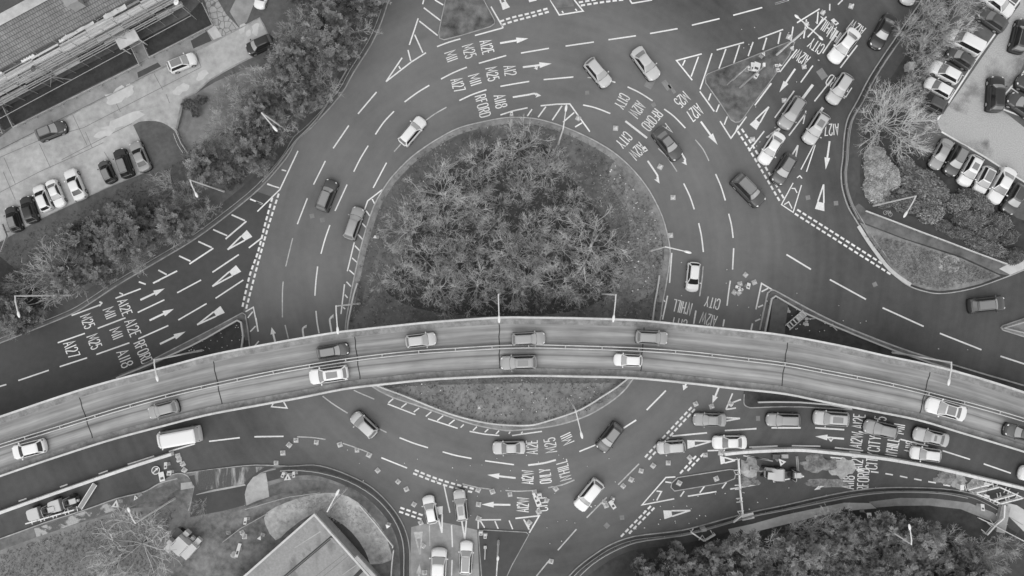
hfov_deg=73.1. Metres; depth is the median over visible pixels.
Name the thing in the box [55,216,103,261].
evergreen tree
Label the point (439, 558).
minivan
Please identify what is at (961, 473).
barrier section
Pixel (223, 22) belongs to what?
estate path
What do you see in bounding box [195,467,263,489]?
driveway top
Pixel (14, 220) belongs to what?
hatchback car
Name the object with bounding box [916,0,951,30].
bare tree
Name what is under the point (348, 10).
evergreen tree
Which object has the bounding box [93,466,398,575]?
yard ground
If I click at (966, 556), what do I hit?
evergreen tree
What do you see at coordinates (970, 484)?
sand heap
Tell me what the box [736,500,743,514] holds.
pedestrian barrier
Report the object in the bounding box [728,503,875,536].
dirt strip
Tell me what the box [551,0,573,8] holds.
splitter island ground
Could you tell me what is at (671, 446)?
car
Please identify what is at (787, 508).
path edging
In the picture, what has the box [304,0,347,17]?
evergreen tree
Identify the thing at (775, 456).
material pallet
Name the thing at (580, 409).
guard rail
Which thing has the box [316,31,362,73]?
evergreen tree
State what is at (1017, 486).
barrier section
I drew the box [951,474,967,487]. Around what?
sand heap
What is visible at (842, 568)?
evergreen tree
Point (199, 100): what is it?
shrub
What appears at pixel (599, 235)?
bare bush
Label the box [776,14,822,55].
street lamp
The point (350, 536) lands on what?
dark bank
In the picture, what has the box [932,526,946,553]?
evergreen tree
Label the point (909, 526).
street lamp
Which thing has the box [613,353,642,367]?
hatchback car
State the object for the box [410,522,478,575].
approach road
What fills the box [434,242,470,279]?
bare tree
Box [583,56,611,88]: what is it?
hatchback car
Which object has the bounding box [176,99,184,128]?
wall
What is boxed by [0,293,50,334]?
evergreen tree
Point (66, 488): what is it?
barrier section
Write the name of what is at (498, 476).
arrow markings
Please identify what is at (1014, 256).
clipped hedge
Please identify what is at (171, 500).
street lamp
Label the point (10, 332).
bare tree
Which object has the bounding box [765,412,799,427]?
estate car
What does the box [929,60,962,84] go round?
hatchback car
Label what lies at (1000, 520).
pedestrian barrier
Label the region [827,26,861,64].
saloon car
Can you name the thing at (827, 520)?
bare tree
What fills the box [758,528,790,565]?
bare tree
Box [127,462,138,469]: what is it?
barrier section
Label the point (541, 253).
bare tree
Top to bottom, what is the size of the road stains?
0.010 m
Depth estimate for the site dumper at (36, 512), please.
94.75 m
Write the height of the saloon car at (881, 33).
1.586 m
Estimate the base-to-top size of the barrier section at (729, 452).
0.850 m
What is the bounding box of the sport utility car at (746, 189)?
[729,172,765,207]
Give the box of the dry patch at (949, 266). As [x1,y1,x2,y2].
[938,255,960,272]
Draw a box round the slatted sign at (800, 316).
[786,310,806,329]
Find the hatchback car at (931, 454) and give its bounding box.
[909,445,941,461]
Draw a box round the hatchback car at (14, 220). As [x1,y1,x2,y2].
[4,206,24,232]
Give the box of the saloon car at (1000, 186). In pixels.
[985,166,1017,204]
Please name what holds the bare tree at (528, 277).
on the thicket floor
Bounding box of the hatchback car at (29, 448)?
[12,438,47,459]
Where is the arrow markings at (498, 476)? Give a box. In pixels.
[140,38,843,575]
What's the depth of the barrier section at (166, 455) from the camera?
95.15 m
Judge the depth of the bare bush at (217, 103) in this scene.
95.17 m
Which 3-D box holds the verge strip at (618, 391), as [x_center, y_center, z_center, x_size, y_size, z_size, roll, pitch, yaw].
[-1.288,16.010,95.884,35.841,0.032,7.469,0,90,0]
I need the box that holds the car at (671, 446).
[656,439,685,455]
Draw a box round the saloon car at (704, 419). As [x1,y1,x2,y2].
[692,412,725,427]
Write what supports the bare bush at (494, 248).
on the thicket floor
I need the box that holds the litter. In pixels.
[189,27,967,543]
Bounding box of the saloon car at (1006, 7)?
[980,0,1014,17]
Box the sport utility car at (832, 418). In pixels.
[812,409,849,426]
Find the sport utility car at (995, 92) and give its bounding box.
[984,76,1007,112]
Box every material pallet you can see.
[771,454,779,458]
[780,454,787,457]
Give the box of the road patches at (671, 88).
[309,68,877,528]
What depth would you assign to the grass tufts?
95.82 m
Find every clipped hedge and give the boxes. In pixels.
[875,191,895,208]
[890,191,924,213]
[896,163,950,205]
[916,203,945,224]
[924,195,943,206]
[934,219,951,231]
[942,225,974,239]
[945,192,971,213]
[948,209,990,230]
[955,187,994,216]
[962,235,1009,258]
[974,224,1001,241]
[987,211,1014,235]
[998,228,1020,245]
[1002,247,1023,265]
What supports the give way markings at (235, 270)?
on the road at (768, 238)
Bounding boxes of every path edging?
[0,4,382,338]
[574,491,1022,575]
[846,1,927,260]
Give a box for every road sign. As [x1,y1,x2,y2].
[112,499,122,506]
[151,466,159,474]
[158,471,164,481]
[164,462,170,468]
[234,543,241,557]
[243,517,249,524]
[284,473,291,479]
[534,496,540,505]
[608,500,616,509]
[742,512,753,520]
[753,61,760,71]
[775,459,785,465]
[829,18,838,25]
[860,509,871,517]
[976,503,984,510]
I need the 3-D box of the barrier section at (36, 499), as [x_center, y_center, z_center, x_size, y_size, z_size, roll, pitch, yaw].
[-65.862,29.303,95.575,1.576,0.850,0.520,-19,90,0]
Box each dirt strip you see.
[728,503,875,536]
[857,225,910,285]
[869,498,1007,524]
[994,505,1010,532]
[1000,261,1023,274]
[1005,503,1023,530]
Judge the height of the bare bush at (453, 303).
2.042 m
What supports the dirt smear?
on the road at (768, 238)
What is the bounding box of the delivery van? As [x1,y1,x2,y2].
[156,425,202,449]
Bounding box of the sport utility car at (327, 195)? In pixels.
[315,179,338,212]
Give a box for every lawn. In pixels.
[0,0,21,12]
[0,45,136,131]
[140,3,210,55]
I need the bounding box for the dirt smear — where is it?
[804,479,850,486]
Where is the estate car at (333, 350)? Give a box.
[316,342,349,359]
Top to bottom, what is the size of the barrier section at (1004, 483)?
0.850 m
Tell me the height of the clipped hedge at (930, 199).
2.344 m
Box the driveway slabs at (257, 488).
[181,473,268,504]
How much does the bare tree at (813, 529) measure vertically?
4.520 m
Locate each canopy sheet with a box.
[0,75,19,89]
[62,21,93,39]
[103,4,126,19]
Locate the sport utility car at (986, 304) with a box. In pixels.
[966,295,1004,313]
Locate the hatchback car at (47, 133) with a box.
[34,120,68,142]
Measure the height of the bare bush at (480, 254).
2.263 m
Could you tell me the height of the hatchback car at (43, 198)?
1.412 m
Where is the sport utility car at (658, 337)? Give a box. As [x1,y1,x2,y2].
[635,330,667,345]
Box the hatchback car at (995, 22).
[975,7,1008,34]
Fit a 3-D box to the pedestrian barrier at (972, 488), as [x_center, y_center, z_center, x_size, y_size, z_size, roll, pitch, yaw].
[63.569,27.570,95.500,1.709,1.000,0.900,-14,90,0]
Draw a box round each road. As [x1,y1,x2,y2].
[0,0,1023,575]
[0,19,273,240]
[0,192,270,414]
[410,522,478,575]
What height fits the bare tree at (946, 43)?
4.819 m
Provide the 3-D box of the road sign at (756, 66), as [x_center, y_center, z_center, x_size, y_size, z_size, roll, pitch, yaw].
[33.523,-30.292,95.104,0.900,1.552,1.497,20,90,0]
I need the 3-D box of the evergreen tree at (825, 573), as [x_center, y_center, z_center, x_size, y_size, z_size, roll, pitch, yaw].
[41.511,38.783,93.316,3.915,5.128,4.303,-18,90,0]
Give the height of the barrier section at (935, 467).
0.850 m
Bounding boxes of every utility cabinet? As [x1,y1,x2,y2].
[700,526,706,531]
[904,62,913,71]
[956,484,963,489]
[979,480,989,486]
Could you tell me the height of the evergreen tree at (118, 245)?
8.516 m
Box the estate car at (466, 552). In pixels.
[458,540,473,574]
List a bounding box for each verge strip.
[350,118,668,303]
[374,379,631,429]
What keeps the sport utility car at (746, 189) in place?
on the road at (768, 238)
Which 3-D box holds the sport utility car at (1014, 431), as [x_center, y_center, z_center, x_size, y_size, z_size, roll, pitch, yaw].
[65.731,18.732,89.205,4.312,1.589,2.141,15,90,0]
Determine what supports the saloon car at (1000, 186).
on the car park
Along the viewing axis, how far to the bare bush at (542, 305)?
95.17 m
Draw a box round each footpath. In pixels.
[0,0,385,339]
[0,481,177,549]
[34,501,116,536]
[224,480,399,575]
[264,466,408,575]
[574,490,1020,575]
[844,0,942,231]
[855,192,1005,262]
[855,204,1018,275]
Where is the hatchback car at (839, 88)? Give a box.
[824,72,853,105]
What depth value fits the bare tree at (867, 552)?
92.96 m
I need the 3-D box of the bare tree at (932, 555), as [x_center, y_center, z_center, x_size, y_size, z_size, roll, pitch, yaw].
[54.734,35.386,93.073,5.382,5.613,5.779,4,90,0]
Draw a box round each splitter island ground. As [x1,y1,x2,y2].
[134,314,248,372]
[439,0,493,38]
[479,530,527,575]
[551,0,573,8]
[672,470,734,489]
[706,43,793,121]
[744,391,920,422]
[760,291,1023,390]
[1003,319,1023,335]
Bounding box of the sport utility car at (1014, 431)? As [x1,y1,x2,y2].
[1001,422,1023,440]
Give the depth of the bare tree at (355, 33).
93.57 m
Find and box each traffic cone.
[280,450,285,455]
[670,195,675,199]
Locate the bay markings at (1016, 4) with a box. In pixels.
[937,0,1023,189]
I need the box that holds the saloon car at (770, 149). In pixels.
[757,131,785,164]
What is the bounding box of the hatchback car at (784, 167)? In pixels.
[769,152,797,185]
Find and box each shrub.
[180,98,195,110]
[190,105,200,117]
[194,95,207,104]
[895,156,916,168]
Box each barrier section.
[6,503,19,511]
[17,500,28,507]
[28,496,40,503]
[39,492,53,499]
[50,488,62,495]
[61,485,73,491]
[72,481,83,488]
[83,477,94,484]
[94,473,106,480]
[105,469,117,476]
[116,466,127,473]
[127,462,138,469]
[138,458,150,465]
[149,455,160,462]
[160,451,174,458]
[723,450,736,455]
[735,449,747,454]
[747,448,759,453]
[758,448,770,452]
[770,447,782,451]
[781,447,794,451]
[793,447,805,451]
[804,447,817,452]
[816,448,829,453]
[827,449,840,454]
[840,451,852,456]
[851,452,863,457]
[862,453,875,458]
[874,455,886,460]
[885,456,898,461]
[897,458,909,464]
[908,460,921,466]
[919,462,932,468]
[930,464,944,470]
[943,467,955,473]
[953,469,966,476]
[965,472,978,478]
[976,475,989,481]
[988,478,1000,484]
[998,480,1011,486]
[1010,483,1023,489]
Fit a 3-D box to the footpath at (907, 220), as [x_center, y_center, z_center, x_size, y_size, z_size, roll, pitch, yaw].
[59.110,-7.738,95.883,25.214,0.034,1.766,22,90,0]
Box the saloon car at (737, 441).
[712,434,746,450]
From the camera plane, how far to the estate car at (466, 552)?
94.88 m
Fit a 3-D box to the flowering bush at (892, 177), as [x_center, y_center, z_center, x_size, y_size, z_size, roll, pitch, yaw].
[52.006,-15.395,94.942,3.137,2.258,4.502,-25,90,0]
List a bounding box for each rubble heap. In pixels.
[737,474,760,486]
[800,454,836,472]
[933,471,955,484]
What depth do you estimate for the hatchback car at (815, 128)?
94.77 m
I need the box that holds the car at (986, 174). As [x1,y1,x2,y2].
[970,165,996,193]
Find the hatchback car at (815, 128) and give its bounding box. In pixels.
[800,111,830,145]
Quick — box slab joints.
[1,53,200,198]
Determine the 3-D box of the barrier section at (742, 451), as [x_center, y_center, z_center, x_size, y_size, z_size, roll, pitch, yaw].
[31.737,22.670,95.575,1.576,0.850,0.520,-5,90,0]
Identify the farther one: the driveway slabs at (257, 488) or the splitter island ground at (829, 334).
the splitter island ground at (829, 334)
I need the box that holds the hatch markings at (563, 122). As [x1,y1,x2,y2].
[99,0,842,532]
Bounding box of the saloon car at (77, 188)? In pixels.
[64,168,88,201]
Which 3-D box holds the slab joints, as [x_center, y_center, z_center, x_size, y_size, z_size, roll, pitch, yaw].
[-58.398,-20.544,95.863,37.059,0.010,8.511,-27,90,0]
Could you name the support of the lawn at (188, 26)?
on the estate ground at (162, 148)
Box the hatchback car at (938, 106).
[913,90,948,115]
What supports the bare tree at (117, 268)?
on the estate ground at (162, 148)
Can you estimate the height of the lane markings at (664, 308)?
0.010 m
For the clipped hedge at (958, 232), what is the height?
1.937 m
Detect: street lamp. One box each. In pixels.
[14,294,70,317]
[31,66,63,82]
[127,497,175,523]
[153,349,202,381]
[173,0,196,19]
[190,179,224,197]
[261,112,288,131]
[327,487,347,511]
[335,302,360,333]
[496,540,498,575]
[498,293,500,322]
[557,105,566,145]
[568,397,582,438]
[601,293,616,321]
[649,246,690,253]
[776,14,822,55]
[873,195,915,217]
[874,520,911,544]
[891,351,951,385]
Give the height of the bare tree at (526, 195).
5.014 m
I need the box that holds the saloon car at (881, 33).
[867,13,897,50]
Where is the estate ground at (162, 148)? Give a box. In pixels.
[0,0,387,341]
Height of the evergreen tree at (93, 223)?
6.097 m
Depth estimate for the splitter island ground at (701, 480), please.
95.88 m
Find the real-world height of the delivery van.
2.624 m
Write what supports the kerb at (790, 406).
on the road at (768, 238)
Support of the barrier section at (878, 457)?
on the road at (768, 238)
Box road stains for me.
[94,23,258,137]
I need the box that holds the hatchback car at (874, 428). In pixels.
[862,418,898,439]
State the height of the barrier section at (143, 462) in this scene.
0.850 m
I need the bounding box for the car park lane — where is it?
[937,0,1023,179]
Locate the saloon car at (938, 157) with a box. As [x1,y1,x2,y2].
[926,137,953,170]
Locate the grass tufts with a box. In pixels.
[0,122,995,575]
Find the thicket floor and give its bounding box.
[384,138,623,315]
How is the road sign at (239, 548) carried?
on the yard ground at (210, 556)
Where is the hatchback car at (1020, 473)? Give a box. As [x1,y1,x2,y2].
[1017,465,1023,480]
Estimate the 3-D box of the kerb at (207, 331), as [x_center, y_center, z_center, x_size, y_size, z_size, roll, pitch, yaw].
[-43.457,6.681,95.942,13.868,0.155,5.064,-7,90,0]
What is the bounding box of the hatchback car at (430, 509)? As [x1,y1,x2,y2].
[422,495,438,524]
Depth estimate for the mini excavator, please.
94.72 m
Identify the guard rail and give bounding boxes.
[0,344,1023,447]
[116,319,244,378]
[262,70,346,181]
[280,469,404,575]
[346,283,357,329]
[377,379,627,425]
[580,491,967,575]
[652,275,659,319]
[758,401,851,408]
[764,295,957,370]
[843,172,858,218]
[844,2,931,171]
[1002,321,1023,333]
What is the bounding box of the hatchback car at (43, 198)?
[32,184,54,212]
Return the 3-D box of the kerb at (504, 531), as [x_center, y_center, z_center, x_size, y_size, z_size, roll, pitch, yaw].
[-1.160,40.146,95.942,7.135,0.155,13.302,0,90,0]
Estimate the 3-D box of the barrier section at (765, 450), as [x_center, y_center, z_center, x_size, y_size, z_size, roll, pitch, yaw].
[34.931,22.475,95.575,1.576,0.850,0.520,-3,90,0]
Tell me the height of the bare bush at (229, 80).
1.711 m
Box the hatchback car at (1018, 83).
[1013,73,1023,92]
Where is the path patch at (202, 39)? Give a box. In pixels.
[137,31,211,77]
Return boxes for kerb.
[0,0,388,343]
[0,17,267,150]
[0,173,142,241]
[0,478,176,538]
[132,119,178,134]
[152,312,249,359]
[172,473,193,510]
[176,56,251,124]
[186,464,410,575]
[345,117,670,430]
[438,0,494,39]
[478,529,528,575]
[569,487,998,575]
[670,469,735,491]
[705,42,794,122]
[743,394,851,409]
[759,289,1023,385]
[840,2,1023,293]
[1000,318,1023,336]
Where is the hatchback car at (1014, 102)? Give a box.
[1005,92,1023,119]
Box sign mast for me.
[739,63,765,87]
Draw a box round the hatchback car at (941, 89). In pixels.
[923,77,953,99]
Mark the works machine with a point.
(184, 543)
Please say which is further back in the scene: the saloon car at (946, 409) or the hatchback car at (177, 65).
the hatchback car at (177, 65)
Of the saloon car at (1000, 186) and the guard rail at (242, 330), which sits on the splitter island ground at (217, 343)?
the guard rail at (242, 330)
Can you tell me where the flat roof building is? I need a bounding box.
[244,509,379,575]
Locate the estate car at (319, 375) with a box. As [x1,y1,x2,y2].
[309,365,348,385]
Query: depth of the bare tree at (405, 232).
92.91 m
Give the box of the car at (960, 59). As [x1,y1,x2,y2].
[944,46,975,71]
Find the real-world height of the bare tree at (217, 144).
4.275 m
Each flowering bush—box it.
[861,155,891,179]
[861,175,888,203]
[863,145,885,160]
[873,189,890,204]
[884,163,900,190]
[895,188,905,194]
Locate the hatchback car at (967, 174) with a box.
[955,154,983,186]
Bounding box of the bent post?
[484,545,486,559]
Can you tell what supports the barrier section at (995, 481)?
on the road at (768, 238)
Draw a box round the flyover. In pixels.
[0,316,1023,476]
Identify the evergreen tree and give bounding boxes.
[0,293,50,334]
[0,296,5,329]
[1,292,23,317]
[44,255,86,296]
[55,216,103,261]
[80,209,109,245]
[82,253,118,290]
[96,219,126,261]
[102,199,138,225]
[103,216,159,266]
[107,198,154,239]
[142,194,165,219]
[149,200,207,245]
[178,139,236,189]
[214,155,246,191]
[231,128,277,178]
[238,91,286,130]
[240,122,281,160]
[241,88,276,113]
[263,33,310,82]
[279,64,321,100]
[280,0,303,4]
[280,79,326,117]
[297,0,351,56]
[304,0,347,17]
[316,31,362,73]
[337,0,362,28]
[347,0,391,21]
[630,551,660,575]
[644,570,664,575]
[654,541,683,566]
[654,557,692,575]
[675,548,702,574]
[690,544,725,575]
[700,569,725,575]
[705,539,735,571]
[721,528,763,567]
[725,565,758,575]
[734,552,765,572]
[756,556,776,575]
[769,547,802,575]
[770,532,804,562]
[771,562,795,575]
[788,535,826,574]
[798,564,824,575]
[806,526,838,562]
[813,561,834,575]
[827,531,855,560]
[827,561,854,575]
[829,507,863,546]
[852,550,887,575]
[854,519,871,545]
[861,510,899,547]
[867,533,897,553]
[876,543,917,575]
[885,513,911,545]
[898,517,947,559]
[906,570,930,575]
[910,554,934,575]
[921,548,952,575]
[921,567,947,575]
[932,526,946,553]
[941,547,969,575]
[947,538,980,564]
[949,564,988,575]
[967,563,995,575]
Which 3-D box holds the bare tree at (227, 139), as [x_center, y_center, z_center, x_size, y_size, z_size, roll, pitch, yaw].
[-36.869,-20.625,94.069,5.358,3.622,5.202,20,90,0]
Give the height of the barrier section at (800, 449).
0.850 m
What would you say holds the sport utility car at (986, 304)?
on the road at (768, 238)
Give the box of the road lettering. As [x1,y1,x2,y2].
[63,17,916,511]
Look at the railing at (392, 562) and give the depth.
94.88 m
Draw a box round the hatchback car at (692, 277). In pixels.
[684,262,700,291]
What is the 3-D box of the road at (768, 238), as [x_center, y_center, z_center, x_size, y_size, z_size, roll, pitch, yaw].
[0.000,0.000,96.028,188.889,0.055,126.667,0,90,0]
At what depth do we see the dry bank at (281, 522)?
95.86 m
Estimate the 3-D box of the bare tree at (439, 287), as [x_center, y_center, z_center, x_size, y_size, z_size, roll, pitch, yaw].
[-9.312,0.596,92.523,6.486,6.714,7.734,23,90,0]
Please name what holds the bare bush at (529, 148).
on the thicket floor
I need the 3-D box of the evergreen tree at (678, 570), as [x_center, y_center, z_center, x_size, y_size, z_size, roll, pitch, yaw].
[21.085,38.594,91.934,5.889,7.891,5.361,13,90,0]
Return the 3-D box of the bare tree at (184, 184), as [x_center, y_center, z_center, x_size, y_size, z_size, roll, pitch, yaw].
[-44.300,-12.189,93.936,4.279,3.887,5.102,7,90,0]
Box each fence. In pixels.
[0,224,7,251]
[2,45,141,127]
[142,2,213,57]
[173,134,189,159]
[176,132,191,158]
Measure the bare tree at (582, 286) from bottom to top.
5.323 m
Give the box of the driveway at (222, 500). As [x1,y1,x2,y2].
[188,466,273,516]
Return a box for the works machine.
[164,527,202,559]
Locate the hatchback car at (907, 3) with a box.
[898,0,914,6]
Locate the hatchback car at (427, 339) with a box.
[405,332,436,347]
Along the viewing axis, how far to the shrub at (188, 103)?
94.34 m
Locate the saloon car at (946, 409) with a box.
[924,397,967,421]
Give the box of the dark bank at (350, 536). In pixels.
[329,517,369,562]
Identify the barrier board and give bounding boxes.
[78,483,96,509]
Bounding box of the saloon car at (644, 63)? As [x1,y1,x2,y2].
[630,45,660,81]
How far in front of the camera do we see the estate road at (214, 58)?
95.87 m
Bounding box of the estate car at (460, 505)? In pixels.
[453,489,468,521]
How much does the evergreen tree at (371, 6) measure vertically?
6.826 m
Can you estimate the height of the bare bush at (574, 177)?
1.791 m
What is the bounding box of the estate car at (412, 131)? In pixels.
[397,116,426,146]
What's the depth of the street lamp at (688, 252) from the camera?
86.26 m
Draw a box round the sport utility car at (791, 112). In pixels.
[776,95,806,130]
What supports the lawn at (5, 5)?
on the estate ground at (162, 148)
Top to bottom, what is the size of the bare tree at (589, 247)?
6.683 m
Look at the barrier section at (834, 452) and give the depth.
95.15 m
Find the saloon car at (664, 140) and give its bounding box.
[651,126,682,161]
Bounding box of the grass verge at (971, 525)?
[570,488,1023,575]
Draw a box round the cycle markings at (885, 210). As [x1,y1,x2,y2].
[877,89,890,216]
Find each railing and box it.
[222,513,267,542]
[245,492,320,509]
[359,505,393,547]
[391,550,393,575]
[865,210,1007,264]
[977,517,1023,540]
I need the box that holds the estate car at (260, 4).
[254,0,267,9]
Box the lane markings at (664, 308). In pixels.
[0,0,1023,575]
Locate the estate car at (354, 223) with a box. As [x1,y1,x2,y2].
[343,206,365,240]
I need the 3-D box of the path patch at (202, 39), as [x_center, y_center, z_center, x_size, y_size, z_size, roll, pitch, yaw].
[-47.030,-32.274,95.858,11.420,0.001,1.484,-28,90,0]
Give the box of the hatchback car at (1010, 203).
[998,182,1023,215]
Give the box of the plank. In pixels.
[796,456,798,470]
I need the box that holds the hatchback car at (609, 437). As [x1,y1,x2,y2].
[595,421,623,452]
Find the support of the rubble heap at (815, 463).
on the road at (768, 238)
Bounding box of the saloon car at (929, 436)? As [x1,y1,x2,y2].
[911,426,949,446]
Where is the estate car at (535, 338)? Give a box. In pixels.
[511,331,545,346]
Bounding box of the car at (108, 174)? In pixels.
[97,160,117,184]
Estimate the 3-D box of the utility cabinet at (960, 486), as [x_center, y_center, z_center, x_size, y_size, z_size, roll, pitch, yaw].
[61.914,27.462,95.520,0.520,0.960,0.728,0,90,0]
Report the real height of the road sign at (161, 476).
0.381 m
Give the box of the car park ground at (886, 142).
[842,0,1023,292]
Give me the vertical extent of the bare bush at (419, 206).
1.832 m
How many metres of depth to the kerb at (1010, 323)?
95.86 m
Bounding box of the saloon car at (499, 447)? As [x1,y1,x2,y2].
[492,440,525,455]
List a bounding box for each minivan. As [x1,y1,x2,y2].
[429,547,447,575]
[945,29,986,56]
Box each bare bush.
[188,498,205,517]
[207,96,223,111]
[214,82,233,100]
[226,71,244,89]
[366,271,390,292]
[387,268,403,281]
[412,197,429,216]
[422,220,441,241]
[425,167,448,188]
[436,259,458,283]
[437,191,459,217]
[440,292,462,312]
[464,266,485,283]
[466,157,481,170]
[468,200,487,216]
[469,247,490,264]
[479,166,498,187]
[482,218,496,236]
[485,239,501,255]
[489,193,510,213]
[493,161,514,180]
[501,230,525,253]
[519,140,539,155]
[521,279,542,298]
[525,229,544,251]
[533,154,551,171]
[535,296,550,311]
[544,278,560,299]
[545,186,560,202]
[550,151,570,175]
[564,275,584,290]
[568,172,581,183]
[574,207,593,228]
[586,226,605,244]
[589,248,609,266]
[590,197,602,207]
[595,285,613,303]
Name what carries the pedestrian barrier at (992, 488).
on the road at (768, 238)
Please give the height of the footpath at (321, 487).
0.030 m
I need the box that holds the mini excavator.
[749,465,775,479]
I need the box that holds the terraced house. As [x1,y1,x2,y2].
[0,0,155,76]
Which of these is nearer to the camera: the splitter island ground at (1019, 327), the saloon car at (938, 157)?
the saloon car at (938, 157)
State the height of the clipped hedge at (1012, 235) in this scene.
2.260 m
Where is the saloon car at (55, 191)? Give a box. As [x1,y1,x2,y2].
[45,179,67,207]
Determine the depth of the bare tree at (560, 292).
92.17 m
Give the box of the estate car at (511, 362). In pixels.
[500,354,536,371]
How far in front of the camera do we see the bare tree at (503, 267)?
91.75 m
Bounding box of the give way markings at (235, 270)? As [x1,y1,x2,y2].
[197,0,890,554]
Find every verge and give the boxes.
[0,505,187,575]
[179,67,262,149]
[861,223,999,290]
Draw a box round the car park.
[909,0,1023,219]
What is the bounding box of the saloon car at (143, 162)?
[129,141,152,172]
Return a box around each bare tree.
[0,268,34,294]
[0,304,17,340]
[13,238,92,306]
[61,251,110,280]
[80,502,180,575]
[86,550,128,575]
[88,242,112,267]
[103,251,147,275]
[115,245,157,275]
[146,169,184,206]
[146,216,170,247]
[147,199,201,250]
[169,180,201,215]
[175,189,222,223]
[198,130,225,157]
[200,110,242,147]
[215,138,241,171]
[219,120,247,149]
[226,143,259,174]
[227,86,256,118]
[239,63,279,97]
[262,73,291,112]
[270,15,299,43]
[273,90,302,130]
[273,117,297,145]
[281,4,309,42]
[291,34,316,56]
[305,63,341,101]
[306,50,327,89]
[343,7,381,52]
[377,197,425,255]
[380,254,424,301]
[400,195,436,230]
[400,234,445,284]
[402,151,473,222]
[417,262,468,318]
[428,210,468,252]
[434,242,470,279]
[446,258,500,316]
[450,186,496,226]
[451,232,490,267]
[455,135,506,180]
[457,167,496,203]
[475,209,510,239]
[483,222,533,279]
[484,259,519,294]
[487,114,555,180]
[492,262,529,312]
[500,165,542,207]
[505,252,549,295]
[507,212,555,252]
[519,232,560,274]
[524,259,580,303]
[528,142,569,194]
[531,202,579,241]
[535,231,583,272]
[558,205,635,283]
[561,183,591,218]
[561,260,604,308]
[581,253,627,292]
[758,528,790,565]
[780,513,810,538]
[798,511,832,543]
[810,504,857,551]
[817,548,839,575]
[827,550,862,569]
[842,541,879,575]
[853,543,882,567]
[855,77,943,166]
[892,9,926,53]
[893,75,928,107]
[896,53,933,88]
[911,26,948,67]
[912,538,946,563]
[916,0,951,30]
[919,0,981,48]
[921,20,959,54]
[939,522,971,567]
[946,0,990,20]
[969,537,995,568]
[977,547,1011,575]
[981,532,1023,564]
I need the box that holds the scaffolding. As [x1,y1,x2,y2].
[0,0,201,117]
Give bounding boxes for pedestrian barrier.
[62,506,77,513]
[690,529,703,541]
[703,530,715,540]
[733,457,739,473]
[735,473,740,488]
[735,488,741,501]
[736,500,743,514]
[964,482,980,490]
[972,488,987,493]
[981,523,995,534]
[984,485,999,490]
[988,493,1003,501]
[990,515,1003,525]
[997,498,1011,504]
[997,504,1005,517]
[999,492,1014,497]
[1008,493,1023,500]
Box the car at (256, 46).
[246,34,274,56]
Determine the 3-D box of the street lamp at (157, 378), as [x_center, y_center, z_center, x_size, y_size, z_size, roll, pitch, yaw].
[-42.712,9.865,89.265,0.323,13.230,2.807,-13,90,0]
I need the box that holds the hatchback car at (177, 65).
[166,52,197,73]
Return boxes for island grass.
[354,132,467,312]
[388,383,619,423]
[608,162,662,303]
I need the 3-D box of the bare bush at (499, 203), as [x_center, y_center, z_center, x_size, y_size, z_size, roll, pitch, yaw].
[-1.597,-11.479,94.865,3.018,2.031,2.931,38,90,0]
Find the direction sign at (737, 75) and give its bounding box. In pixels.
[727,65,748,84]
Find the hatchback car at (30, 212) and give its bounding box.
[18,196,40,223]
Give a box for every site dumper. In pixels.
[26,504,57,520]
[47,493,79,512]
[773,466,801,481]
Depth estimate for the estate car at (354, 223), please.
94.91 m
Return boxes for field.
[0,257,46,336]
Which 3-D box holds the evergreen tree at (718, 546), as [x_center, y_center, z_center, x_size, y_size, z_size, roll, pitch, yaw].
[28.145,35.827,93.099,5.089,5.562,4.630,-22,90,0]
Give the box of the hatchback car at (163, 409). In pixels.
[148,399,180,419]
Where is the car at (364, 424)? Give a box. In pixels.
[350,410,378,438]
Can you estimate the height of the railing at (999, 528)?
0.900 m
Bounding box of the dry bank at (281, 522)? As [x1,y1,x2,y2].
[264,493,391,563]
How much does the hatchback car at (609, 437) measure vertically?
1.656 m
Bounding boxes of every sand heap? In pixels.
[740,457,758,477]
[828,457,855,478]
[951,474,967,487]
[967,479,987,495]
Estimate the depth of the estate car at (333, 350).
89.00 m
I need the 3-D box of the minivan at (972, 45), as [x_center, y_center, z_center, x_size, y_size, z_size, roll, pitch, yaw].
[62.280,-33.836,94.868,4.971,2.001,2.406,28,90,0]
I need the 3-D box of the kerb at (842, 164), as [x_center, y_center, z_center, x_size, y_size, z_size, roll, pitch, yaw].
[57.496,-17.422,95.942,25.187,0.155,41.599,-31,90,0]
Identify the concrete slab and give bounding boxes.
[768,299,788,333]
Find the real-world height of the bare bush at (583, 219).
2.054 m
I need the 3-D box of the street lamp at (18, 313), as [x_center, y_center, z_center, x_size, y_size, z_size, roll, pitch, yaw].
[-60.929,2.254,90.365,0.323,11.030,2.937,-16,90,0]
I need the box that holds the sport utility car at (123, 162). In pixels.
[113,148,135,178]
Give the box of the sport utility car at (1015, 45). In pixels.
[1006,18,1023,54]
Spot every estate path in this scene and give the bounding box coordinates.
[0,27,228,148]
[131,41,147,62]
[205,0,238,39]
[208,25,221,39]
[230,0,254,26]
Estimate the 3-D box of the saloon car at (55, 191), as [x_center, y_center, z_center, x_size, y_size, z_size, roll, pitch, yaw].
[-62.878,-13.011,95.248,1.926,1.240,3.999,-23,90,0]
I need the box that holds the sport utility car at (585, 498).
[573,477,604,511]
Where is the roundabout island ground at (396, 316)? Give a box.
[346,118,669,387]
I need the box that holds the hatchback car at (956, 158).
[941,143,969,176]
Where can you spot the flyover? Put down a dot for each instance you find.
(980, 424)
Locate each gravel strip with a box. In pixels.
[119,314,249,377]
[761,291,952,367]

